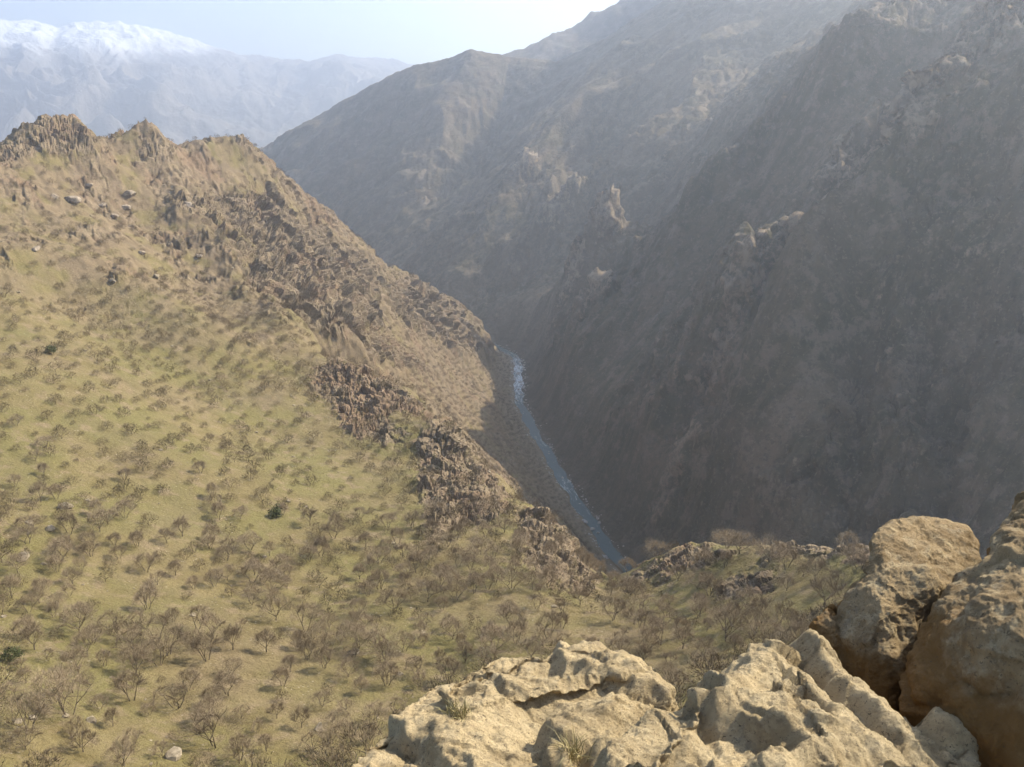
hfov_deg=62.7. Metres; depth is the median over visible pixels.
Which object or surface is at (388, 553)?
bare tree
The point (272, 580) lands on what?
bare tree
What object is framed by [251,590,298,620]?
bare tree
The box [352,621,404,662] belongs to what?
bare tree
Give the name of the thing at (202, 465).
bare tree
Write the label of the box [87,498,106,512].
bare tree
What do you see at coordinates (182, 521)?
bare tree
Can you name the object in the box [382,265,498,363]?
rock outcrop
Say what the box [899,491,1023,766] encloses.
stained boulder
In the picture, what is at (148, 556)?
bare tree
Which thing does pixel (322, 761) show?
bare shrubs
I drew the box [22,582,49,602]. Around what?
bare tree
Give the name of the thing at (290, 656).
bare tree
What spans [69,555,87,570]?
bare tree
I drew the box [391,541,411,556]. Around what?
bare tree
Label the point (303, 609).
bare tree
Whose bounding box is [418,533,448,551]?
bare tree
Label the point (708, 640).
bare tree
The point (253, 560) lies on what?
bare tree
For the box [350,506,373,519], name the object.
bare tree
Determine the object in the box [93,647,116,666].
bare tree
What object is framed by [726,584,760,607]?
bare tree
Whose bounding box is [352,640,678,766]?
limestone rock
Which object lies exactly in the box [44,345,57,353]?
evergreen bush
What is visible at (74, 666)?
bare tree
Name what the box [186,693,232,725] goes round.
bare tree
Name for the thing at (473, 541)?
bare tree
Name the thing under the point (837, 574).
bare tree
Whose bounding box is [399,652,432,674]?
bare tree
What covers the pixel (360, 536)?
bare tree
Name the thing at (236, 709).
bare tree
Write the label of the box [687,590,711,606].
bare tree
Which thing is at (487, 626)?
bare tree
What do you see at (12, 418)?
bare tree
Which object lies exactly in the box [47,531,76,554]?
bare tree
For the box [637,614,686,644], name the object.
bare tree
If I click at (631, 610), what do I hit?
bare tree
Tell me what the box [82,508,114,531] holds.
bare tree
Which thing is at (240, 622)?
bare tree
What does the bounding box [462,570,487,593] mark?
bare tree
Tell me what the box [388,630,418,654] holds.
bare tree
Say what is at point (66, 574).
bare tree
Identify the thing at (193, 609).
bare tree
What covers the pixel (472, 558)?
bare tree
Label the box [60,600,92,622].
bare tree
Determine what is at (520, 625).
bare tree
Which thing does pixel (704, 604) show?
bare tree
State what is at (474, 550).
bare tree
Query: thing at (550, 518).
bare tree
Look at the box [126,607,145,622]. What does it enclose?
bare tree
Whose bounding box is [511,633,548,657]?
bare tree
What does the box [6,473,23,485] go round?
bare tree
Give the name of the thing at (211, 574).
bare tree
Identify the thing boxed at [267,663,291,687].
bare tree
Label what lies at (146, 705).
bare tree
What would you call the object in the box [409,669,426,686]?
bare tree
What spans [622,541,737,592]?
rock outcrop
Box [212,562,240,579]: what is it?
bare tree
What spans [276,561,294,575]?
bare tree
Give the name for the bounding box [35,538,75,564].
bare tree
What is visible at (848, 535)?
bare tree
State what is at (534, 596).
bare tree
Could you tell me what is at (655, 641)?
bare tree
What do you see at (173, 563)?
bare tree
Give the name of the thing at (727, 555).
bare tree
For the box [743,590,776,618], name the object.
bare tree
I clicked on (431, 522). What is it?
bare tree
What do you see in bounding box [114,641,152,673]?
bare tree
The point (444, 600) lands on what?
bare tree
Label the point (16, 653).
evergreen bush
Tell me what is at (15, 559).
bare tree
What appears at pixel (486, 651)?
bare tree
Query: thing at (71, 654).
bare tree
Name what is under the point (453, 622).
bare tree
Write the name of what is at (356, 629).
bare tree
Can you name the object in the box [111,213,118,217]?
boulder
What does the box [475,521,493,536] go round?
bare tree
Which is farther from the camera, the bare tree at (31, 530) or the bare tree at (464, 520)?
the bare tree at (464, 520)
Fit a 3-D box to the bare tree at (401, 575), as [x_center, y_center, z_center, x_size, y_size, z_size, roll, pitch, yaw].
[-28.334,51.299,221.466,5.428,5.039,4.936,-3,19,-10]
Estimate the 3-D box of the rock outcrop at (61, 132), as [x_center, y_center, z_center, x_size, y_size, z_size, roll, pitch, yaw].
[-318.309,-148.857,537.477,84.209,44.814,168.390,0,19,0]
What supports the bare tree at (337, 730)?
on the hillside
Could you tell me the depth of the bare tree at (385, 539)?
248.24 m
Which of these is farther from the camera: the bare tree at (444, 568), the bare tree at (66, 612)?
the bare tree at (444, 568)
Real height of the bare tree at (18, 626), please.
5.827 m
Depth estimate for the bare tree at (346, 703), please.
145.71 m
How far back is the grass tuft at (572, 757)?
3.22 m
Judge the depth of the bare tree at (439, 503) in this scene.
271.74 m
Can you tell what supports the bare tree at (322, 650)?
on the hillside
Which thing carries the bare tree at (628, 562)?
on the hillside
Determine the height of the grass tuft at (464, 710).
0.110 m
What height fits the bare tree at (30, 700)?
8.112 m
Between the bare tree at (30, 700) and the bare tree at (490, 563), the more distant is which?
the bare tree at (490, 563)
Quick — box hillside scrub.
[409,1,1023,541]
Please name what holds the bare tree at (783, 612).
on the hillside
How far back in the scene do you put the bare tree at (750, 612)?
158.08 m
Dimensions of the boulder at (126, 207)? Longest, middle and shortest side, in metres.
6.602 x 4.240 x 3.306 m
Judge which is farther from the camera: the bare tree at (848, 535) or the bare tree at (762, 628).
the bare tree at (848, 535)
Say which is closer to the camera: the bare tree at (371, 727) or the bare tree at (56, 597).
the bare tree at (371, 727)
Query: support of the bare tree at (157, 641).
on the hillside
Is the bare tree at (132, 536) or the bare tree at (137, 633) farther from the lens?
the bare tree at (132, 536)
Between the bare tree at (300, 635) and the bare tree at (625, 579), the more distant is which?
the bare tree at (625, 579)
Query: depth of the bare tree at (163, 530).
223.61 m
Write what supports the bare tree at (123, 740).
on the hillside
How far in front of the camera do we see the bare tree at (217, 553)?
227.54 m
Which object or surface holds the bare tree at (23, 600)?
on the hillside
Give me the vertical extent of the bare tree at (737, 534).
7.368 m
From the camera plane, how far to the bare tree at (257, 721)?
134.86 m
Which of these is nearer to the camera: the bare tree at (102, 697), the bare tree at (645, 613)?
the bare tree at (102, 697)
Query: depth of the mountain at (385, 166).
883.27 m
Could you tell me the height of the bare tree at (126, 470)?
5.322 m
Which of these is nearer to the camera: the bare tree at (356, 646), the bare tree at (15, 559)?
the bare tree at (356, 646)
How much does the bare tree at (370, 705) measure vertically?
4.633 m
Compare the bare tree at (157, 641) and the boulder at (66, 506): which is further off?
the boulder at (66, 506)
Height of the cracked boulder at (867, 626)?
1.414 m
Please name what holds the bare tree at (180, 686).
on the hillside
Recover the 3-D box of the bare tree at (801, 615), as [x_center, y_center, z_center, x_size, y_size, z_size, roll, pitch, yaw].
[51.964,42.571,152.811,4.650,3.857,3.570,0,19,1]
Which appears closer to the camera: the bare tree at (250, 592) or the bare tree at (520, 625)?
the bare tree at (520, 625)
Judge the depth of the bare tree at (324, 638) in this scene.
171.28 m
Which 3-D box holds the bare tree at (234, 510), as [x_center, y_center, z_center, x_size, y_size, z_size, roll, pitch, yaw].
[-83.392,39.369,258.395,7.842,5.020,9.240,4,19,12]
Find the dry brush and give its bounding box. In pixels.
[42,114,616,575]
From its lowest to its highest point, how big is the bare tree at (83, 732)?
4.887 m
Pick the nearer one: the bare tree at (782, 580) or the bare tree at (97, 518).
the bare tree at (782, 580)
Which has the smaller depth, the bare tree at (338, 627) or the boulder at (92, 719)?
the boulder at (92, 719)
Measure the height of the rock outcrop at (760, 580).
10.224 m
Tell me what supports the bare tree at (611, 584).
on the hillside
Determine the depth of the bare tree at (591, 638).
166.89 m
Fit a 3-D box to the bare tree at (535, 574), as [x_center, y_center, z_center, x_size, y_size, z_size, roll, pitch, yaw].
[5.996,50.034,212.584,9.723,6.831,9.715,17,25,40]
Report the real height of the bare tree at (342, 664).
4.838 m
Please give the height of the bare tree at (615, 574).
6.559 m
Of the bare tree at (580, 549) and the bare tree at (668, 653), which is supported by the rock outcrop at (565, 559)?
the bare tree at (580, 549)
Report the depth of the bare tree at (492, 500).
279.93 m
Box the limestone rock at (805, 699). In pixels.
[593,628,980,766]
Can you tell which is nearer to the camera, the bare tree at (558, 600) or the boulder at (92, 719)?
the boulder at (92, 719)
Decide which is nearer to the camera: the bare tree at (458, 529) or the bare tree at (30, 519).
the bare tree at (30, 519)
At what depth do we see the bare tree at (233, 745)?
122.45 m
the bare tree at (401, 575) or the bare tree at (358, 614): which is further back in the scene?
the bare tree at (401, 575)
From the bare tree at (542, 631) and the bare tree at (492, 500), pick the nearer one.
the bare tree at (542, 631)
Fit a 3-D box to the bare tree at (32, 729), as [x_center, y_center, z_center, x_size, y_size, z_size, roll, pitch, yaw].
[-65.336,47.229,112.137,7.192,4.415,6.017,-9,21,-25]
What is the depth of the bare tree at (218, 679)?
146.91 m
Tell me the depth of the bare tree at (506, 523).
266.57 m
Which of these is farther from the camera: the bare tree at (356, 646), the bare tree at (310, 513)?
the bare tree at (310, 513)
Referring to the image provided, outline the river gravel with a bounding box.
[498,345,625,569]
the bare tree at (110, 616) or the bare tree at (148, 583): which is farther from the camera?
the bare tree at (148, 583)
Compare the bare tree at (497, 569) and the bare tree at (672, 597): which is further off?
the bare tree at (497, 569)
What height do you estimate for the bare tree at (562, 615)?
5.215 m
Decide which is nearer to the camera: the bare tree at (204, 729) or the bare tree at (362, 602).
the bare tree at (204, 729)
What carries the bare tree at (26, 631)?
on the hillside
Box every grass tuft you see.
[432,696,477,721]
[546,724,595,766]
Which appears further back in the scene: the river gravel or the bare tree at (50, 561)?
the river gravel
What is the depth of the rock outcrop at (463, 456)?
314.59 m
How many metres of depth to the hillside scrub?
989.63 m
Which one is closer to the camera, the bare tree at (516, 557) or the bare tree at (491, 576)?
the bare tree at (491, 576)
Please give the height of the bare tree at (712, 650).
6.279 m
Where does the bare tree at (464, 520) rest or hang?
on the hillside
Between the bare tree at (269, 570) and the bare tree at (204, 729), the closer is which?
the bare tree at (204, 729)
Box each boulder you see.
[16,551,29,561]
[32,246,39,251]
[45,525,54,531]
[58,502,73,508]
[64,196,81,203]
[86,716,96,723]
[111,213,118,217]
[122,204,130,209]
[123,190,136,196]
[164,746,181,761]
[315,722,322,731]
[347,648,358,654]
[809,516,981,711]
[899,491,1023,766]
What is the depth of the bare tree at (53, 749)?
110.95 m
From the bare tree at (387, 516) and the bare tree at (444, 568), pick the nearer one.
the bare tree at (444, 568)
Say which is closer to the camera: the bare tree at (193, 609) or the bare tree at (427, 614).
the bare tree at (193, 609)
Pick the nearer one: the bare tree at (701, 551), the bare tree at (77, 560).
the bare tree at (77, 560)
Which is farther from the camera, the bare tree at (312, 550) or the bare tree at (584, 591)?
the bare tree at (312, 550)
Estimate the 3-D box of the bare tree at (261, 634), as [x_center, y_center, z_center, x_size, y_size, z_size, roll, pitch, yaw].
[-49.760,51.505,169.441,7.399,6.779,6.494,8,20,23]
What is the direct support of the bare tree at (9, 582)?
on the hillside
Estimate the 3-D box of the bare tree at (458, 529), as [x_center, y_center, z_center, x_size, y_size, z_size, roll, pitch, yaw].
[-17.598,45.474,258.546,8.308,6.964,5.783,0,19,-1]
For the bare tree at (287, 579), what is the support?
on the hillside
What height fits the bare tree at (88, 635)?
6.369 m
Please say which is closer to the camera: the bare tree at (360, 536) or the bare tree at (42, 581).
the bare tree at (42, 581)
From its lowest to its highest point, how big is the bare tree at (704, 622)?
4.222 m
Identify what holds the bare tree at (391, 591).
on the hillside
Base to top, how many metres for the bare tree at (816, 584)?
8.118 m
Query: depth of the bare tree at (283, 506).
267.83 m
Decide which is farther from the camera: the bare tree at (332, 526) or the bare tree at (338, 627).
the bare tree at (332, 526)
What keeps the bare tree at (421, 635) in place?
on the hillside
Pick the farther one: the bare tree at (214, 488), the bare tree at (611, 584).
the bare tree at (214, 488)
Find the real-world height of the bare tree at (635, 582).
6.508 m
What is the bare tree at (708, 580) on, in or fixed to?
on the hillside
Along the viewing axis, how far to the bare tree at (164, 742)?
120.14 m
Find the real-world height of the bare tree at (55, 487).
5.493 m
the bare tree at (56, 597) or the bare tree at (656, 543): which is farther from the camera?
the bare tree at (656, 543)
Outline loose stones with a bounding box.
[0,195,726,764]
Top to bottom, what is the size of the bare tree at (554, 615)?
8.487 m
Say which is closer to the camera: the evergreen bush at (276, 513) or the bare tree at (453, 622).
the bare tree at (453, 622)
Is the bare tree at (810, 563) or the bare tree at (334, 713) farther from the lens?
the bare tree at (810, 563)
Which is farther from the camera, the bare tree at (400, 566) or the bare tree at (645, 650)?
the bare tree at (400, 566)
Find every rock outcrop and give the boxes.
[0,114,100,167]
[134,127,177,162]
[173,174,391,343]
[234,133,359,241]
[304,356,427,444]
[363,331,435,381]
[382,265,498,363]
[412,407,513,543]
[514,505,603,595]
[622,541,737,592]
[711,567,775,599]
[755,540,869,563]
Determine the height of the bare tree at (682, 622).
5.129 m
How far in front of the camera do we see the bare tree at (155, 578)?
200.52 m
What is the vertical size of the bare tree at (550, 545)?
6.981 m
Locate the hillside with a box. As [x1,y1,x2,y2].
[0,115,866,766]
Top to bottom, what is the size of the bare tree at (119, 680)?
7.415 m
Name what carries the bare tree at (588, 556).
on the hillside
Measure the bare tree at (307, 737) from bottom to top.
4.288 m
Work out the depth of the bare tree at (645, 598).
195.75 m
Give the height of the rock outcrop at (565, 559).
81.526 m
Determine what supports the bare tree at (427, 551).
on the hillside
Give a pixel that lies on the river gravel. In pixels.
(604, 556)
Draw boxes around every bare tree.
[0,550,30,572]
[0,571,23,597]
[0,676,27,705]
[0,685,54,738]
[1,718,44,750]
[5,413,23,425]
[5,612,43,640]
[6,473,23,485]
[7,523,43,544]
[8,510,49,533]
[11,656,27,668]
[12,592,40,612]
[12,620,49,649]
[12,663,35,682]
[18,657,78,707]
[21,479,51,501]
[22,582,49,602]
[24,448,43,459]
[28,576,52,593]
[31,647,58,661]
[32,434,55,447]
[34,461,50,472]
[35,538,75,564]
[35,670,110,725]
[38,745,69,761]
[39,589,69,609]
[41,600,60,616]
[42,551,69,571]
[45,598,99,633]
[46,482,65,498]
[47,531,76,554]
[47,658,90,693]
[51,510,81,533]
[55,567,90,584]
[55,644,91,666]
[56,622,111,658]
[60,580,76,595]
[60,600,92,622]
[62,712,88,736]
[63,726,100,753]
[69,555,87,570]
[74,529,101,547]
[75,539,104,556]
[75,622,108,643]
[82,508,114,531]
[85,692,109,710]
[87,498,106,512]
[87,505,119,523]
[91,605,130,631]
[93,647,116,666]
[99,731,144,766]
[100,705,120,725]
[102,531,121,544]
[102,615,136,642]
[106,625,163,656]
[108,544,126,558]
[108,668,156,701]
[110,496,140,516]
[113,467,131,479]
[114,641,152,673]
[120,727,144,746]
[123,606,177,638]
[125,530,144,546]
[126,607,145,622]
[130,550,161,571]
[131,583,160,609]
[132,631,182,667]
[135,699,158,716]
[141,615,194,658]
[142,581,156,594]
[143,675,210,713]
[146,568,167,584]
[147,739,174,759]
[155,526,176,542]
[163,606,181,620]
[165,558,183,574]
[169,668,203,691]
[170,514,193,536]
[170,599,217,628]
[170,702,251,751]
[177,627,203,651]
[181,628,224,664]
[184,575,204,588]
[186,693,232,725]
[190,459,206,472]
[196,608,226,638]
[197,680,226,707]
[198,533,221,548]
[199,523,222,540]
[200,567,224,586]
[202,490,226,506]
[204,480,219,493]
[206,668,245,695]
[209,500,226,519]
[212,532,247,554]
[212,542,238,560]
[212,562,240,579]
[212,653,245,673]
[217,622,244,649]
[217,732,259,764]
[224,504,250,518]
[227,702,254,720]
[234,529,262,549]
[234,558,265,583]
[234,584,269,607]
[234,618,248,630]
[243,554,264,574]
[243,566,294,595]
[249,627,278,653]
[249,716,266,735]
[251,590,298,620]
[256,732,273,752]
[259,564,280,582]
[261,538,277,555]
[264,586,280,597]
[265,551,299,572]
[265,699,285,717]
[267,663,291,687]
[274,502,290,515]
[275,652,300,671]
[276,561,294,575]
[279,575,291,585]
[281,595,330,629]
[284,701,311,728]
[287,722,332,757]
[288,626,308,647]
[293,636,320,659]
[294,541,320,561]
[299,505,323,523]
[304,617,333,644]
[305,688,338,710]
[308,535,330,555]
[310,628,349,659]
[311,641,337,667]
[315,705,352,736]
[319,714,370,756]
[320,518,346,537]
[326,754,347,766]
[328,511,343,528]
[333,654,361,681]
[334,618,362,639]
[335,696,360,710]
[338,640,365,657]
[342,619,375,651]
[343,596,372,614]
[347,609,356,619]
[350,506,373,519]
[350,674,369,692]
[351,562,367,578]
[351,606,376,629]
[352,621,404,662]
[354,530,374,545]
[354,578,377,595]
[359,697,388,720]
[360,719,381,738]
[362,632,402,671]
[363,541,394,563]
[364,554,378,569]
[365,567,391,589]
[368,657,401,685]
[373,584,414,610]
[377,510,399,527]
[377,538,396,549]
[381,694,409,714]
[388,525,407,543]
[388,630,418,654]
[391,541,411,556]
[391,560,416,579]
[394,578,416,593]
[396,570,412,585]
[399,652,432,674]
[400,508,422,527]
[402,549,425,572]
[406,574,448,603]
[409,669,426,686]
[411,619,429,633]
[415,610,437,627]
[416,631,430,645]
[417,496,448,518]
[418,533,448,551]
[420,569,455,593]
[421,545,439,560]
[422,517,441,533]
[430,529,460,546]
[430,560,462,582]
[431,653,465,680]
[432,561,449,579]
[432,646,446,658]
[433,595,449,608]
[433,614,470,640]
[438,612,459,628]
[442,575,471,600]
[445,523,466,538]
[445,546,473,567]
[453,638,477,661]
[454,631,467,644]
[456,553,481,570]
[457,515,472,533]
[460,544,480,560]
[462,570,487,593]
[463,532,498,556]
[469,638,507,666]
[470,494,502,514]
[474,619,504,644]
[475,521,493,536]
[476,622,519,655]
[478,544,505,559]
[479,554,497,571]
[479,569,497,588]
[486,563,503,581]
[493,601,522,620]
[494,516,515,532]
[494,598,528,629]
[495,565,530,588]
[499,613,533,644]
[506,559,521,571]
[508,536,522,552]
[510,528,527,541]
[510,533,536,556]
[511,553,523,563]
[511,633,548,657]
[518,568,548,589]
[526,554,545,570]
[529,593,550,611]
[529,625,555,646]
[532,581,548,594]
[534,608,563,635]
[535,561,560,586]
[542,538,561,553]
[544,511,564,524]
[546,628,578,647]
[550,594,577,611]
[552,609,570,628]
[554,532,567,547]
[568,584,592,603]
[575,544,588,559]
[579,553,596,568]
[580,552,594,564]
[582,570,605,587]
[583,635,600,641]
[590,559,605,571]
[595,587,634,623]
[600,578,618,593]
[602,625,635,649]
[603,634,635,655]
[605,568,627,582]
[611,574,645,596]
[615,557,636,571]
[619,603,644,624]
[619,604,667,638]
[621,575,651,597]
[626,589,669,614]
[628,624,664,656]
[634,643,655,660]
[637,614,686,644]
[640,537,670,557]
[655,659,677,675]
[656,592,682,608]
[659,603,675,614]
[661,650,679,665]
[662,665,680,683]
[662,667,694,690]
[667,624,696,649]
[668,561,690,578]
[670,616,693,633]
[674,643,728,680]
[682,565,715,590]
[683,594,711,617]
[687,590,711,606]
[689,545,717,567]
[689,633,719,654]
[696,573,725,595]
[699,617,713,631]
[703,603,752,642]
[706,605,726,622]
[710,524,747,548]
[711,531,729,543]
[718,528,759,555]
[719,546,734,566]
[721,599,748,623]
[723,632,744,651]
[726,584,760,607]
[737,604,770,628]
[738,614,788,643]
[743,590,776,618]
[747,532,794,561]
[759,601,804,636]
[766,542,802,569]
[768,615,812,642]
[775,574,799,590]
[789,610,806,621]
[798,554,830,578]
[802,570,847,604]
[825,568,853,583]
[837,528,861,547]
[837,542,866,557]
[839,548,868,572]
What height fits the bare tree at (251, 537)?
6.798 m
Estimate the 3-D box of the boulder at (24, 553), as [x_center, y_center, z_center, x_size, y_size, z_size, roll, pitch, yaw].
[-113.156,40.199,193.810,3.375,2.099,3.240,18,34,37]
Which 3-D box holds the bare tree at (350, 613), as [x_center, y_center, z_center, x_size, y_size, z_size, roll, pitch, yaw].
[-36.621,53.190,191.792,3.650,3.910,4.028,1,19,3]
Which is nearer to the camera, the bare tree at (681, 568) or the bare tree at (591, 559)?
the bare tree at (681, 568)
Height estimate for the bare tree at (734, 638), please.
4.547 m
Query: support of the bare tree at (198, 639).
on the hillside
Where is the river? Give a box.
[494,343,632,572]
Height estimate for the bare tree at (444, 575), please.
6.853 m
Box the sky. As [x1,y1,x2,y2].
[0,0,618,64]
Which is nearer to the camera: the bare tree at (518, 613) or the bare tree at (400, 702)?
the bare tree at (400, 702)
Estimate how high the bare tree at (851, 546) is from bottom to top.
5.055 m
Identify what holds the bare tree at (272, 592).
on the hillside
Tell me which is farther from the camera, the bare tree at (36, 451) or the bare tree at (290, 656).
the bare tree at (36, 451)
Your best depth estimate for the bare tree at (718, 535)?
217.20 m
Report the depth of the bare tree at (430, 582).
205.48 m
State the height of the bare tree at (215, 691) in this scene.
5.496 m
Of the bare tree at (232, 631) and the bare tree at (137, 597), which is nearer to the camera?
the bare tree at (232, 631)
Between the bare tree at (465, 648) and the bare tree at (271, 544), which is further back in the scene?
the bare tree at (271, 544)
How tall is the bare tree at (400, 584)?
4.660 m
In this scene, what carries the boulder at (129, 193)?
on the hillside
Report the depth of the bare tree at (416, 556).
231.91 m
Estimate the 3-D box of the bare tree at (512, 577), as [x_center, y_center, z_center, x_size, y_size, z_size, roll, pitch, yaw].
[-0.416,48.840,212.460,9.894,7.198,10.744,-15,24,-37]
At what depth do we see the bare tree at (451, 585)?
205.40 m
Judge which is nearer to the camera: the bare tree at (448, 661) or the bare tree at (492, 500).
the bare tree at (448, 661)
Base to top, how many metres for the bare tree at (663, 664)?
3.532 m
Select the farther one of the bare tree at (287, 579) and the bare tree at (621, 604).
the bare tree at (287, 579)
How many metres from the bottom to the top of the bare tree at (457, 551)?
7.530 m
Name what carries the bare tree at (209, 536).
on the hillside
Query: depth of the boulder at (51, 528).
211.82 m
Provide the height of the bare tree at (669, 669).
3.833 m
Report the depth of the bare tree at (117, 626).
162.16 m
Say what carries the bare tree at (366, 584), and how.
on the hillside
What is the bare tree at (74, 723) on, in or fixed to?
on the hillside
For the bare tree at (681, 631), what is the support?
on the hillside
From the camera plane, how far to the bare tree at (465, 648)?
168.10 m
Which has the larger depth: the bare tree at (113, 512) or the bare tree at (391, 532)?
the bare tree at (391, 532)
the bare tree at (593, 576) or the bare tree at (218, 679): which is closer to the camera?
the bare tree at (218, 679)
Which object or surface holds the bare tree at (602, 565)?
on the hillside
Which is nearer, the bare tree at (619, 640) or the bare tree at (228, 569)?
the bare tree at (619, 640)
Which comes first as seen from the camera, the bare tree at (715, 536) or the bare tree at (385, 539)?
the bare tree at (715, 536)
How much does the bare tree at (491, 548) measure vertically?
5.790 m
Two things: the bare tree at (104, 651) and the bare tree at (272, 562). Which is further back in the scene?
the bare tree at (272, 562)
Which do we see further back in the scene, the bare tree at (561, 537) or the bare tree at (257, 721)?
the bare tree at (561, 537)
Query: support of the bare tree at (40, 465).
on the hillside
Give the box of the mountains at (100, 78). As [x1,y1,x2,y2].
[0,19,412,147]
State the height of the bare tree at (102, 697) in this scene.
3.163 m
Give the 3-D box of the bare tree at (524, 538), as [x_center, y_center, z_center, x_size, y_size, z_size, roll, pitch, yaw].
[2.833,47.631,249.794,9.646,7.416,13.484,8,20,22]
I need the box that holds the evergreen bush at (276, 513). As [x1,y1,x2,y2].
[267,503,282,518]
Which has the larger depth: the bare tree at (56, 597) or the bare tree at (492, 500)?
the bare tree at (492, 500)
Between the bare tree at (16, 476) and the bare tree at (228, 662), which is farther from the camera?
the bare tree at (16, 476)
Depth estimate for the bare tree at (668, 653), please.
153.92 m
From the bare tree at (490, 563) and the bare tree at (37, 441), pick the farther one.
the bare tree at (37, 441)
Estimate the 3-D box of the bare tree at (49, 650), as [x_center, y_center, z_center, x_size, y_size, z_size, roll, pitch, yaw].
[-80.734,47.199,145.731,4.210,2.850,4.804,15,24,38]
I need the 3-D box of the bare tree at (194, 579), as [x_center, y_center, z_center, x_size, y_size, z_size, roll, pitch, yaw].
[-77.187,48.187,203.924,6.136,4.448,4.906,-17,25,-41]
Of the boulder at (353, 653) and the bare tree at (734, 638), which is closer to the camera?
the bare tree at (734, 638)
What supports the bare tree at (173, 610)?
on the hillside
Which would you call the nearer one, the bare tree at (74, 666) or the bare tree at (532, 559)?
the bare tree at (74, 666)
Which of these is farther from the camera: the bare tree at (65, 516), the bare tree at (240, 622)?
the bare tree at (65, 516)
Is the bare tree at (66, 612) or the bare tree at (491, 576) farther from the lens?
the bare tree at (491, 576)
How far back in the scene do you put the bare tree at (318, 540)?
240.83 m
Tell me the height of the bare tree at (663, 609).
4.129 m
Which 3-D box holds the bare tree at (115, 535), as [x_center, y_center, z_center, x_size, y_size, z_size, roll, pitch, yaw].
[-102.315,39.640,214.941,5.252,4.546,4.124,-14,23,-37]
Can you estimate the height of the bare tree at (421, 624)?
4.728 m
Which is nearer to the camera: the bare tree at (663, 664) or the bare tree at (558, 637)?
the bare tree at (663, 664)
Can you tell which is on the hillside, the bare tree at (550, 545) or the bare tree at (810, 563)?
the bare tree at (810, 563)
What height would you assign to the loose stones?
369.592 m
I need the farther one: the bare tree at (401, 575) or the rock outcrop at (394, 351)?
the rock outcrop at (394, 351)
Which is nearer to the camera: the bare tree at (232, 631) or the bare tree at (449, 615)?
the bare tree at (232, 631)
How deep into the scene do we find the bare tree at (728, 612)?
158.03 m
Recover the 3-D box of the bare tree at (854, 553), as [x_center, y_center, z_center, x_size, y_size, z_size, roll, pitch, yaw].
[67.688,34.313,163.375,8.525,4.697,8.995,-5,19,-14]
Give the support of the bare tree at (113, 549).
on the hillside
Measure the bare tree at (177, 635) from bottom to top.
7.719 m
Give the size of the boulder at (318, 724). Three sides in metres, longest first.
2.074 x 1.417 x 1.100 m
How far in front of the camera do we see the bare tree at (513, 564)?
225.98 m
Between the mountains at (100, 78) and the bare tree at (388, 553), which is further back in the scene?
the mountains at (100, 78)
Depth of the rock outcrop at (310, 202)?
758.65 m
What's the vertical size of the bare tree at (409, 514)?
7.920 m
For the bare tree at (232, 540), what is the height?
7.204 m
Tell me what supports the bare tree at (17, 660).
on the hillside
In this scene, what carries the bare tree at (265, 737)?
on the hillside
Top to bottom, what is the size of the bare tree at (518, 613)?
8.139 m
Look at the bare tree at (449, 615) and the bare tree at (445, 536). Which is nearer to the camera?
the bare tree at (449, 615)
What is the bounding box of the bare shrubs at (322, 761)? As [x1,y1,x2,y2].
[0,135,846,766]
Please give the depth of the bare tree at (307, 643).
168.00 m
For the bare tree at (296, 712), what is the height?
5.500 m
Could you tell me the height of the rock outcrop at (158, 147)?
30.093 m
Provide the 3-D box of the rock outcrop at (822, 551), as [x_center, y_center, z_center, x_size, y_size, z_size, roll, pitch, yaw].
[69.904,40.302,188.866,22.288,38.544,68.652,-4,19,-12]
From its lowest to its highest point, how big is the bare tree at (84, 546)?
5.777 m
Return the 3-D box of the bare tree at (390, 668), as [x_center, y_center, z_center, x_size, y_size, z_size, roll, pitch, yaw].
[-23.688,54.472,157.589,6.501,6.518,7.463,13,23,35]
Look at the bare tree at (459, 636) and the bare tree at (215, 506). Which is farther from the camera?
the bare tree at (215, 506)
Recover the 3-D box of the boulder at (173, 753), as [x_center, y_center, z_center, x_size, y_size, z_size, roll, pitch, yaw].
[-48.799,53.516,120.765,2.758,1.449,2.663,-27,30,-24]
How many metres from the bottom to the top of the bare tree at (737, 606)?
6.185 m
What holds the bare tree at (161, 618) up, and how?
on the hillside
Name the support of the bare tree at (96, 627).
on the hillside
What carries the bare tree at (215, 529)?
on the hillside
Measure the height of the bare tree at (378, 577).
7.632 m
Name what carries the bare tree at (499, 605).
on the hillside
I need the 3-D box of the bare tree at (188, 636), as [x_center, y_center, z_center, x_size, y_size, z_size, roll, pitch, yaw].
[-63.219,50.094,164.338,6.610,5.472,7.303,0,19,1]
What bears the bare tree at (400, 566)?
on the hillside
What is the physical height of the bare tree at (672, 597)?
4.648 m
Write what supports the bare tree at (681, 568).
on the hillside
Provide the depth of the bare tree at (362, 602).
196.68 m
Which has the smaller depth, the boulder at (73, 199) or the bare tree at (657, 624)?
the bare tree at (657, 624)
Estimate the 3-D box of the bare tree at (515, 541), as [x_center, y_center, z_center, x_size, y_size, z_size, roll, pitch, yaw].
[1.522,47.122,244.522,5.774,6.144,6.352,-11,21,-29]
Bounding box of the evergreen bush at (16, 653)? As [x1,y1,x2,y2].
[0,646,24,661]
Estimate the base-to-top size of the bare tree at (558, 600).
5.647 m
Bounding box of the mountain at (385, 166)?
[259,0,1023,567]
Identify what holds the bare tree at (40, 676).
on the hillside
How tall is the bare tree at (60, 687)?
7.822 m

